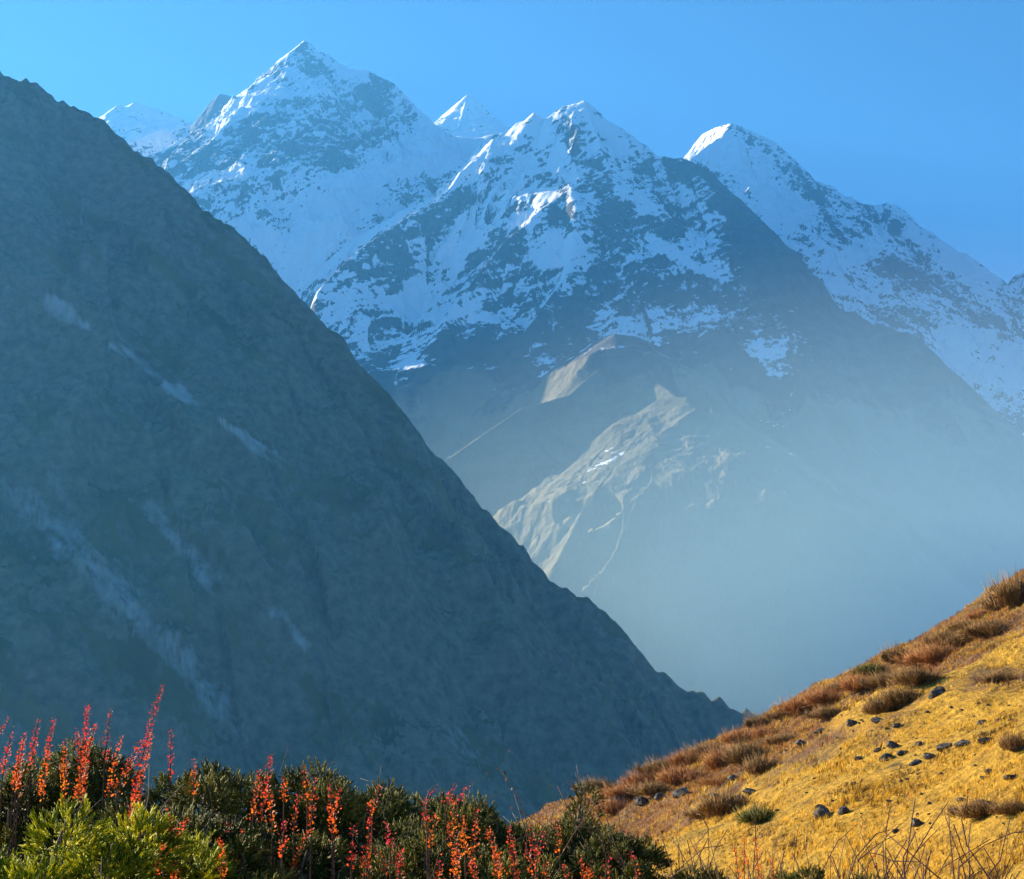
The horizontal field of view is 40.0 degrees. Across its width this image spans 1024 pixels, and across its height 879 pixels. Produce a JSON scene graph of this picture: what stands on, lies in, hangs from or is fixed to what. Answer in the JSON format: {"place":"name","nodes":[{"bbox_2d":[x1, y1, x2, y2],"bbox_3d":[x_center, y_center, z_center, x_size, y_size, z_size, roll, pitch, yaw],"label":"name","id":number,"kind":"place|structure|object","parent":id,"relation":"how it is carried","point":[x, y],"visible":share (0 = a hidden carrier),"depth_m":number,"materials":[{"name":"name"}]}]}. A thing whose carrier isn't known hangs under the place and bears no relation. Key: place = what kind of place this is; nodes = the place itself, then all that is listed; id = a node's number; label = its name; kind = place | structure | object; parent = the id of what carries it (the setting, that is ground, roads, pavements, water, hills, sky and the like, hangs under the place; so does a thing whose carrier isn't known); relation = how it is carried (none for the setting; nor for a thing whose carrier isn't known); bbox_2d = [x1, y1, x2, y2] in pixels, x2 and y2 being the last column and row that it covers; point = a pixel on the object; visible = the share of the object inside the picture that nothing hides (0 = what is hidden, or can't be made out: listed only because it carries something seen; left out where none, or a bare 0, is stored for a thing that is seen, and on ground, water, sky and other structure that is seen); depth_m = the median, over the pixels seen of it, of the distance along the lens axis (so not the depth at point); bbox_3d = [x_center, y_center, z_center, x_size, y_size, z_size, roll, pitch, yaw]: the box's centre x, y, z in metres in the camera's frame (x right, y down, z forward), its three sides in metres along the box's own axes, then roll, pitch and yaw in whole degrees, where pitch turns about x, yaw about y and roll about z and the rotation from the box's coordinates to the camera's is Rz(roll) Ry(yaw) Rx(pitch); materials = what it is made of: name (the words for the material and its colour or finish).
{"place":"outdoors","nodes":[
{"label":"outdoors","id":0,"kind":"place"},
{"bbox_2d":[99,103,192,142],"bbox_3d":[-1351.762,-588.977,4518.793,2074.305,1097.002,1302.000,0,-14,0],"label":"snow mountain","id":1,"kind":"structure","parent":0,"point":[132,122],"depth_m":4580.06,"materials":[{"name":"snow"}]},
{"bbox_2d":[190,94,231,132],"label":"snow mountain","id":2,"kind":"structure","parent":0,"point":[219,102],"depth_m":3992.47,"materials":[{"name":"snow"}]},
{"bbox_2d":[128,40,502,301],"bbox_3d":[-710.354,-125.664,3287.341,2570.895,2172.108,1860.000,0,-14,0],"label":"snow mountain","id":3,"kind":"structure","parent":0,"point":[301,164],"depth_m":3378.37,"materials":[{"name":"snow"}]},
{"bbox_2d":[0,71,755,857],"bbox_3d":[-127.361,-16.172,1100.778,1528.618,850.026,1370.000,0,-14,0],"label":"mountain slope","id":4,"kind":"structure","parent":0,"point":[248,521],"depth_m":987.76,"materials":[{"name":"stone"}]},
{"bbox_2d":[434,95,510,137],"bbox_3d":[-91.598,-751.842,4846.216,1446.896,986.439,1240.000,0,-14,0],"label":"snow mountain","id":5,"kind":"structure","parent":0,"point":[466,116],"depth_m":4832.38,"materials":[{"name":"snow"}]},
{"bbox_2d":[0,0,1023,283],"label":"sky","id":6,"kind":"structure","parent":0,"point":[916,107],"materials":[{"name":"blue"}]},
{"bbox_2d":[305,101,1023,716],"bbox_3d":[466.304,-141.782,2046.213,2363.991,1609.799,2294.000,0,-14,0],"label":"snow mountain","id":7,"kind":"structure","parent":0,"point":[687,425],"depth_m":2151.48,"materials":[{"name":"grey stone"}]},
{"bbox_2d":[507,568,1023,878],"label":"hill","id":8,"kind":"structure","parent":0,"point":[966,694],"depth_m":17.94,"materials":[{"name":"plant"}]},
{"bbox_2d":[0,726,14,818],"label":"leafy sprig","id":9,"kind":"object","parent":8,"relation":"on","point":[5,759],"visible":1,"depth_m":4.38,"materials":[{"name":"red plant"}]},
{"bbox_2d":[7,753,24,857],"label":"leafy sprig","id":10,"kind":"object","parent":8,"relation":"on","point":[12,800],"visible":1,"depth_m":4.26,"materials":[{"name":"red plant"}]},
{"bbox_2d":[11,732,26,853],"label":"leafy sprig","id":11,"kind":"object","parent":8,"relation":"on","point":[23,741],"visible":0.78,"depth_m":4.37,"materials":[{"name":"red plant"}]},
{"bbox_2d":[13,749,24,855],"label":"leafy sprig","id":12,"kind":"object","parent":8,"relation":"on","point":[18,784],"visible":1,"depth_m":4.27,"materials":[{"name":"red plant"}]},
{"bbox_2d":[25,719,40,849],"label":"leafy sprig","id":13,"kind":"object","parent":8,"relation":"on","point":[32,749],"visible":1,"depth_m":4.49,"materials":[{"name":"red plant"}]},
{"bbox_2d":[0,756,78,865],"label":"juniper shrub","id":14,"kind":"object","parent":8,"relation":"on","point":[51,794],"visible":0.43,"depth_m":4.66,"materials":[{"name":"green plant"}]},
{"bbox_2d":[36,719,55,861],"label":"leafy sprig","id":15,"kind":"object","parent":8,"relation":"on","point":[47,752],"visible":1,"depth_m":4.38,"materials":[{"name":"red plant"}]},
{"bbox_2d":[58,742,69,843],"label":"leafy sprig","id":16,"kind":"object","parent":8,"relation":"on","point":[64,768],"visible":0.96,"depth_m":4.18,"materials":[{"name":"red plant"}]},
{"bbox_2d":[74,728,86,828],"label":"leafy sprig","id":17,"kind":"object","parent":8,"relation":"on","point":[81,782],"visible":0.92,"depth_m":4.28,"materials":[{"name":"red plant"}]},
{"bbox_2d":[71,723,96,851],"bbox_3d":[-1.338,2.099,4.115,0.072,2.491,0.038,0,-14,0],"label":"leafy sprig","id":18,"kind":"object","parent":8,"relation":"on","point":[90,743],"visible":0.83,"depth_m":4.38,"materials":[{"name":"red plant"}]},
{"bbox_2d":[78,704,91,793],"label":"leafy sprig","id":19,"kind":"object","parent":8,"relation":"on","point":[86,742],"visible":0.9,"depth_m":4.40,"materials":[{"name":"red plant"}]},
{"bbox_2d":[0,726,191,863],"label":"juniper shrub","id":20,"kind":"object","parent":8,"relation":"on","point":[94,780],"visible":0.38,"depth_m":4.85,"materials":[{"name":"green plant"}]},
{"bbox_2d":[0,765,198,878],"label":"juniper shrub","id":21,"kind":"object","parent":8,"relation":"on","point":[109,846],"visible":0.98,"depth_m":3.11,"materials":[{"name":"green plant"}]},
{"bbox_2d":[98,709,112,819],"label":"leafy sprig","id":22,"kind":"object","parent":8,"relation":"on","point":[105,752],"visible":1,"depth_m":4.59,"materials":[{"name":"red plant"}]},
{"bbox_2d":[112,740,143,826],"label":"leafy sprig","id":23,"kind":"object","parent":8,"relation":"on","point":[124,776],"visible":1,"depth_m":4.18,"materials":[{"name":"red plant"}]},
{"bbox_2d":[15,813,244,878],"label":"juniper shrub","id":24,"kind":"object","parent":8,"relation":"on","point":[199,855],"visible":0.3,"depth_m":3.42,"materials":[{"name":"green plant"}]},
{"bbox_2d":[127,732,154,826],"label":"leafy sprig","id":25,"kind":"object","parent":8,"relation":"on","point":[140,780],"visible":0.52,"depth_m":4.08,"materials":[{"name":"red plant"}]},
{"bbox_2d":[123,684,164,826],"bbox_3d":[-1.099,1.992,3.938,0.106,2.584,0.043,0,-14,0],"label":"leafy sprig","id":26,"kind":"object","parent":8,"relation":"on","point":[140,764],"visible":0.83,"depth_m":4.20,"materials":[{"name":"red plant"}]},
{"bbox_2d":[86,757,294,870],"bbox_3d":[-1.015,1.775,4.448,0.880,1.514,0.887,3,-14,-14],"label":"juniper shrub","id":27,"kind":"object","parent":8,"relation":"on","point":[210,776],"visible":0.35,"depth_m":4.36,"materials":[{"name":"green plant"}]},
{"bbox_2d":[117,786,295,878],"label":"juniper shrub","id":28,"kind":"object","parent":8,"relation":"on","point":[204,819],"visible":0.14,"depth_m":3.74,"materials":[{"name":"green plant"}]},
{"bbox_2d":[162,790,328,878],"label":"juniper shrub","id":29,"kind":"object","parent":8,"relation":"on","point":[286,814],"visible":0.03,"depth_m":4.54,"materials":[{"name":"green plant"}]},
{"bbox_2d":[257,754,273,837],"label":"leafy sprig","id":30,"kind":"object","parent":8,"relation":"on","point":[265,789],"visible":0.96,"depth_m":4.08,"materials":[{"name":"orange plant"}]},
{"bbox_2d":[264,787,277,872],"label":"leafy sprig","id":31,"kind":"object","parent":8,"relation":"on","point":[271,814],"visible":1,"depth_m":3.96,"materials":[{"name":"orange plant"}]},
{"bbox_2d":[152,814,412,878],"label":"juniper shrub","id":32,"kind":"object","parent":8,"relation":"on","point":[257,858],"visible":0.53,"depth_m":3.92,"materials":[{"name":"green plant"}]},
{"bbox_2d":[210,743,386,878],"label":"juniper shrub","id":33,"kind":"object","parent":8,"relation":"on","point":[351,801],"visible":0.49,"depth_m":4.54,"materials":[{"name":"green plant"}]},
{"bbox_2d":[305,778,318,878],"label":"leafy sprig","id":34,"kind":"object","parent":8,"relation":"on","point":[311,822],"visible":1,"depth_m":3.87,"materials":[{"name":"orange plant"}]},
{"bbox_2d":[326,779,339,878],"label":"leafy sprig","id":35,"kind":"object","parent":8,"relation":"on","point":[332,814],"visible":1,"depth_m":3.85,"materials":[{"name":"orange plant"}]},
{"bbox_2d":[327,786,341,878],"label":"leafy sprig","id":36,"kind":"object","parent":8,"relation":"on","point":[336,804],"visible":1,"depth_m":3.86,"materials":[{"name":"red plant"}]},
{"bbox_2d":[268,841,440,878],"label":"juniper shrub","id":37,"kind":"object","parent":8,"relation":"on","point":[295,873],"visible":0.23,"depth_m":4.01,"materials":[{"name":"green plant"}]},
{"bbox_2d":[270,791,439,870],"bbox_3d":[-0.551,1.915,4.814,0.909,1.385,0.744,-10,-17,36],"label":"juniper shrub","id":38,"kind":"object","parent":8,"relation":"on","point":[396,825],"visible":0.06,"depth_m":4.71,"materials":[{"name":"green plant"}]},
{"bbox_2d":[361,802,374,878],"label":"leafy sprig","id":39,"kind":"object","parent":8,"relation":"on","point":[369,865],"visible":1,"depth_m":3.75,"materials":[{"name":"orange plant"}]},
{"bbox_2d":[353,769,469,849],"bbox_3d":[-0.505,1.987,5.286,0.827,1.490,0.855,0,-14,-1],"label":"juniper shrub","id":40,"kind":"object","parent":8,"relation":"on","point":[389,795],"visible":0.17,"depth_m":5.34,"materials":[{"name":"green plant"}]},
{"bbox_2d":[341,810,501,878],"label":"juniper shrub","id":41,"kind":"object","parent":8,"relation":"on","point":[416,851],"visible":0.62,"depth_m":4.05,"materials":[{"name":"green plant"}]},
{"bbox_2d":[364,787,536,870],"bbox_3d":[-0.257,1.976,5.015,0.831,1.430,0.838,5,-15,-18],"label":"juniper shrub","id":42,"kind":"object","parent":8,"relation":"on","point":[469,810],"visible":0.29,"depth_m":4.93,"materials":[{"name":"green plant"}]},
{"bbox_2d":[458,815,471,878],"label":"leafy sprig","id":43,"kind":"object","parent":8,"relation":"on","point":[465,836],"visible":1,"depth_m":3.85,"materials":[{"name":"orange plant"}]},
{"bbox_2d":[468,808,481,878],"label":"leafy sprig","id":44,"kind":"object","parent":8,"relation":"on","point":[475,845],"visible":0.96,"depth_m":3.85,"materials":[{"name":"orange plant"}]},
{"bbox_2d":[414,838,571,878],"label":"juniper shrub","id":45,"kind":"object","parent":8,"relation":"on","point":[484,852],"visible":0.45,"depth_m":4.09,"materials":[{"name":"green plant"}]},
{"bbox_2d":[411,788,585,878],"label":"juniper shrub","id":46,"kind":"object","parent":8,"relation":"on","point":[488,813],"visible":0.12,"depth_m":5.21,"materials":[{"name":"green plant"}]},
{"bbox_2d":[465,812,600,870],"bbox_3d":[0.084,2.089,5.350,0.856,1.304,0.700,10,-17,-36],"label":"juniper shrub","id":47,"kind":"object","parent":8,"relation":"on","point":[546,840],"visible":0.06,"depth_m":5.31,"materials":[{"name":"green plant"}]},
{"bbox_2d":[468,853,633,878],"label":"juniper shrub","id":48,"kind":"object","parent":8,"relation":"on","point":[554,876],"visible":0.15,"depth_m":4.08,"materials":[{"name":"green plant"}]},
{"bbox_2d":[529,765,607,878],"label":"juniper shrub","id":49,"kind":"object","parent":8,"relation":"on","point":[581,813],"visible":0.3,"depth_m":5.22,"materials":[{"name":"green plant"}]},
{"bbox_2d":[520,813,662,873],"bbox_3d":[0.220,1.996,5.238,0.684,1.178,0.690,8,-16,-31],"label":"juniper shrub","id":50,"kind":"object","parent":8,"relation":"on","point":[562,831],"visible":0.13,"depth_m":5.21,"materials":[{"name":"green plant"}]},
{"bbox_2d":[568,773,621,791],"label":"heath bush","id":51,"kind":"object","parent":8,"relation":"on","point":[593,781],"visible":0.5,"depth_m":59.27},
{"bbox_2d":[544,818,673,878],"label":"juniper shrub","id":52,"kind":"object","parent":8,"relation":"on","point":[625,845],"visible":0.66,"depth_m":4.94,"materials":[{"name":"green plant"}]},
{"bbox_2d":[591,795,629,818],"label":"heath bush","id":53,"kind":"object","parent":8,"relation":"on","point":[608,806],"visible":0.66,"depth_m":38.84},
{"bbox_2d":[594,777,650,799],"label":"heath bush","id":54,"kind":"object","parent":8,"relation":"on","point":[619,791],"visible":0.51,"depth_m":39.87,"materials":[{"name":"plant"}]},
{"bbox_2d":[620,764,666,785],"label":"heath bush","id":55,"kind":"object","parent":8,"relation":"on","point":[636,776],"visible":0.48,"depth_m":41.06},
{"bbox_2d":[625,777,672,795],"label":"heath bush","id":56,"kind":"object","parent":8,"relation":"on","point":[651,788],"visible":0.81,"depth_m":37.00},
{"bbox_2d":[628,753,674,775],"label":"heath bush","id":57,"kind":"object","parent":8,"relation":"on","point":[652,764],"visible":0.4,"depth_m":41.41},
{"bbox_2d":[487,767,854,878],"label":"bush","id":58,"kind":"object","parent":8,"relation":"on","point":[623,864],"visible":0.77,"depth_m":4.78,"materials":[{"name":"orange plant"}]},
{"bbox_2d":[619,857,728,878],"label":"juniper shrub","id":59,"kind":"object","parent":8,"relation":"on","point":[647,874],"visible":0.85,"depth_m":4.70,"materials":[{"name":"green plant"}]},
{"bbox_2d":[660,749,708,767],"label":"heath bush","id":60,"kind":"object","parent":8,"relation":"on","point":[683,758],"visible":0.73,"depth_m":40.99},
{"bbox_2d":[652,759,717,785],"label":"heath bush","id":61,"kind":"object","parent":8,"relation":"on","point":[677,775],"visible":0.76,"depth_m":37.35,"materials":[{"name":"plant"}]},
{"bbox_2d":[510,802,885,878],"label":"bare bush","id":62,"kind":"object","parent":8,"relation":"on","point":[675,835],"visible":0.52,"depth_m":4.97,"materials":[{"name":"brown plant"}]},
{"bbox_2d":[679,798,716,821],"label":"heath bush","id":63,"kind":"object","parent":8,"relation":"on","point":[692,813],"visible":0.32,"depth_m":25.73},
{"bbox_2d":[681,737,725,755],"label":"heath bush","id":64,"kind":"object","parent":8,"relation":"on","point":[701,747],"visible":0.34,"depth_m":44.66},
{"bbox_2d":[697,770,730,786],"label":"heath bush","id":65,"kind":"object","parent":8,"relation":"on","point":[714,780],"visible":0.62,"depth_m":30.26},
{"bbox_2d":[695,742,736,769],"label":"heath bush","id":66,"kind":"object","parent":8,"relation":"on","point":[714,759],"visible":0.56,"depth_m":38.88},
{"bbox_2d":[692,782,754,816],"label":"heath bush","id":67,"kind":"object","parent":8,"relation":"on","point":[723,805],"visible":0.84,"depth_m":24.20,"materials":[{"name":"plant"}]},
{"bbox_2d":[719,725,756,745],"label":"heath bush","id":68,"kind":"object","parent":8,"relation":"on","point":[732,737],"visible":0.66,"depth_m":46.31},
{"bbox_2d":[718,734,771,765],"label":"heath bush","id":69,"kind":"object","parent":8,"relation":"on","point":[735,756],"visible":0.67,"depth_m":37.78,"materials":[{"name":"plant"}]},
{"bbox_2d":[590,811,908,878],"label":"bare bush","id":70,"kind":"object","parent":8,"relation":"on","point":[774,850],"visible":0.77,"depth_m":4.82,"materials":[{"name":"brown plant"}]},
{"bbox_2d":[732,800,777,825],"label":"heath bush","id":71,"kind":"object","parent":8,"relation":"on","point":[763,814],"visible":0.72,"depth_m":17.70,"materials":[{"name":"plant"}]},
{"bbox_2d":[743,712,771,728],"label":"heath bush","id":72,"kind":"object","parent":8,"relation":"on","point":[755,721],"visible":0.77,"depth_m":53.43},
{"bbox_2d":[742,749,780,774],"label":"heath bush","id":73,"kind":"object","parent":8,"relation":"on","point":[755,767],"visible":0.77,"depth_m":27.01,"materials":[{"name":"plant"}]},
{"bbox_2d":[747,723,780,738],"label":"heath bush","id":74,"kind":"object","parent":8,"relation":"on","point":[761,732],"visible":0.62,"depth_m":44.95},
{"bbox_2d":[669,823,875,878],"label":"bare bush","id":75,"kind":"object","parent":8,"relation":"on","point":[776,855],"visible":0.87,"depth_m":4.58,"materials":[{"name":"plant"}]},
{"bbox_2d":[759,705,795,721],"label":"heath bush","id":76,"kind":"object","parent":8,"relation":"on","point":[774,717],"visible":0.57,"depth_m":50.06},
{"bbox_2d":[760,731,800,745],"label":"heath bush","id":77,"kind":"object","parent":8,"relation":"on","point":[779,738],"visible":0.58,"depth_m":30.82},
{"bbox_2d":[770,691,816,715],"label":"heath bush","id":78,"kind":"object","parent":8,"relation":"on","point":[794,706],"visible":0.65,"depth_m":45.57,"materials":[{"name":"plant"}]},
{"bbox_2d":[799,684,843,707],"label":"heath bush","id":79,"kind":"object","parent":8,"relation":"on","point":[824,697],"visible":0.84,"depth_m":44.07,"materials":[{"name":"plant"}]},
{"bbox_2d":[813,805,830,819],"bbox_3d":[3.602,4.334,16.282,0.215,0.172,0.246,-7,-8,-2],"label":"stone","id":80,"kind":"object","parent":8,"relation":"on","point":[821,811],"visible":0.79,"depth_m":16.20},
{"bbox_2d":[800,700,847,721],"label":"heath bush","id":81,"kind":"object","parent":8,"relation":"on","point":[828,712],"visible":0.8,"depth_m":41.14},
{"bbox_2d":[767,863,886,878],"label":"juniper shrub","id":82,"kind":"object","parent":8,"relation":"on","point":[819,872],"visible":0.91,"depth_m":4.42,"materials":[{"name":"green plant"}]},
{"bbox_2d":[663,821,1022,878],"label":"bare bush","id":83,"kind":"object","parent":8,"relation":"on","point":[875,866],"visible":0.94,"depth_m":4.30,"materials":[{"name":"brown plant"}]},
{"bbox_2d":[834,668,880,694],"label":"heath bush","id":84,"kind":"object","parent":8,"relation":"on","point":[847,685],"visible":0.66,"depth_m":43.02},
{"bbox_2d":[846,658,891,675],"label":"heath bush","id":85,"kind":"object","parent":8,"relation":"on","point":[864,667],"visible":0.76,"depth_m":44.93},
{"bbox_2d":[859,694,897,714],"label":"heath bush","id":86,"kind":"object","parent":8,"relation":"on","point":[874,707],"visible":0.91,"depth_m":25.73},
{"bbox_2d":[856,666,900,690],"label":"heath bush","id":87,"kind":"object","parent":8,"relation":"on","point":[875,680],"visible":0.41,"depth_m":42.11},
{"bbox_2d":[860,676,928,708],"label":"heath bush","id":88,"kind":"object","parent":8,"relation":"on","point":[901,698],"visible":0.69,"depth_m":25.62,"materials":[{"name":"plant"}]},
{"bbox_2d":[879,640,911,662],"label":"heath bush","id":89,"kind":"object","parent":8,"relation":"on","point":[887,656],"visible":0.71,"depth_m":45.12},
{"bbox_2d":[880,661,957,686],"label":"heath bush","id":90,"kind":"object","parent":8,"relation":"on","point":[920,676],"visible":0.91,"depth_m":27.09,"materials":[{"name":"plant"}]},
{"bbox_2d":[825,807,1014,878],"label":"bare bush","id":91,"kind":"object","parent":8,"relation":"on","point":[921,862],"visible":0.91,"depth_m":4.35,"materials":[{"name":"brown plant"}]},
{"bbox_2d":[896,637,961,667],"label":"heath bush","id":92,"kind":"object","parent":8,"relation":"on","point":[925,656],"visible":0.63,"depth_m":40.35,"materials":[{"name":"plant"}]},
{"bbox_2d":[837,791,1023,878],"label":"bare bush","id":93,"kind":"object","parent":8,"relation":"on","point":[908,864],"visible":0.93,"depth_m":4.30,"materials":[{"name":"brown plant"}]},
{"bbox_2d":[921,625,958,645],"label":"heath bush","id":94,"kind":"object","parent":8,"relation":"on","point":[941,634],"visible":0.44,"depth_m":43.33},
{"bbox_2d":[941,623,974,648],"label":"heath bush","id":95,"kind":"object","parent":8,"relation":"on","point":[960,639],"visible":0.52,"depth_m":41.03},
{"bbox_2d":[944,615,977,631],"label":"heath bush","id":96,"kind":"object","parent":8,"relation":"on","point":[953,627],"visible":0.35,"depth_m":44.02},
{"bbox_2d":[936,792,1006,821],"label":"heath bush","id":97,"kind":"object","parent":8,"relation":"on","point":[976,809],"visible":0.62,"depth_m":12.60,"materials":[{"name":"plant"}]},
{"bbox_2d":[957,612,1013,640],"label":"heath bush","id":98,"kind":"object","parent":8,"relation":"on","point":[980,629],"visible":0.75,"depth_m":39.28,"materials":[{"name":"plant"}]},
{"bbox_2d":[981,667,1022,683],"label":"heath bush","id":99,"kind":"object","parent":8,"relation":"on","point":[1001,676],"visible":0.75,"depth_m":24.57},
{"bbox_2d":[981,562,1023,608],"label":"heath bush","id":100,"kind":"object","parent":8,"relation":"on","point":[1003,596],"visible":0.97,"depth_m":41.91,"materials":[{"name":"plant"}]},
{"bbox_2d":[986,794,1023,817],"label":"heath bush","id":101,"kind":"object","parent":8,"relation":"on","point":[1012,807],"visible":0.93,"depth_m":11.95,"materials":[{"name":"plant"}]},
{"bbox_2d":[995,726,1023,750],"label":"heath bush","id":102,"kind":"object","parent":8,"relation":"on","point":[1005,742],"visible":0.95,"depth_m":14.67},
{"bbox_2d":[684,123,1023,435],"bbox_3d":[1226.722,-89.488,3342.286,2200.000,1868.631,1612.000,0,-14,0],"label":"snow mountain","id":103,"kind":"structure","parent":0,"point":[899,269],"depth_m":3393.33,"materials":[{"name":"snow"}]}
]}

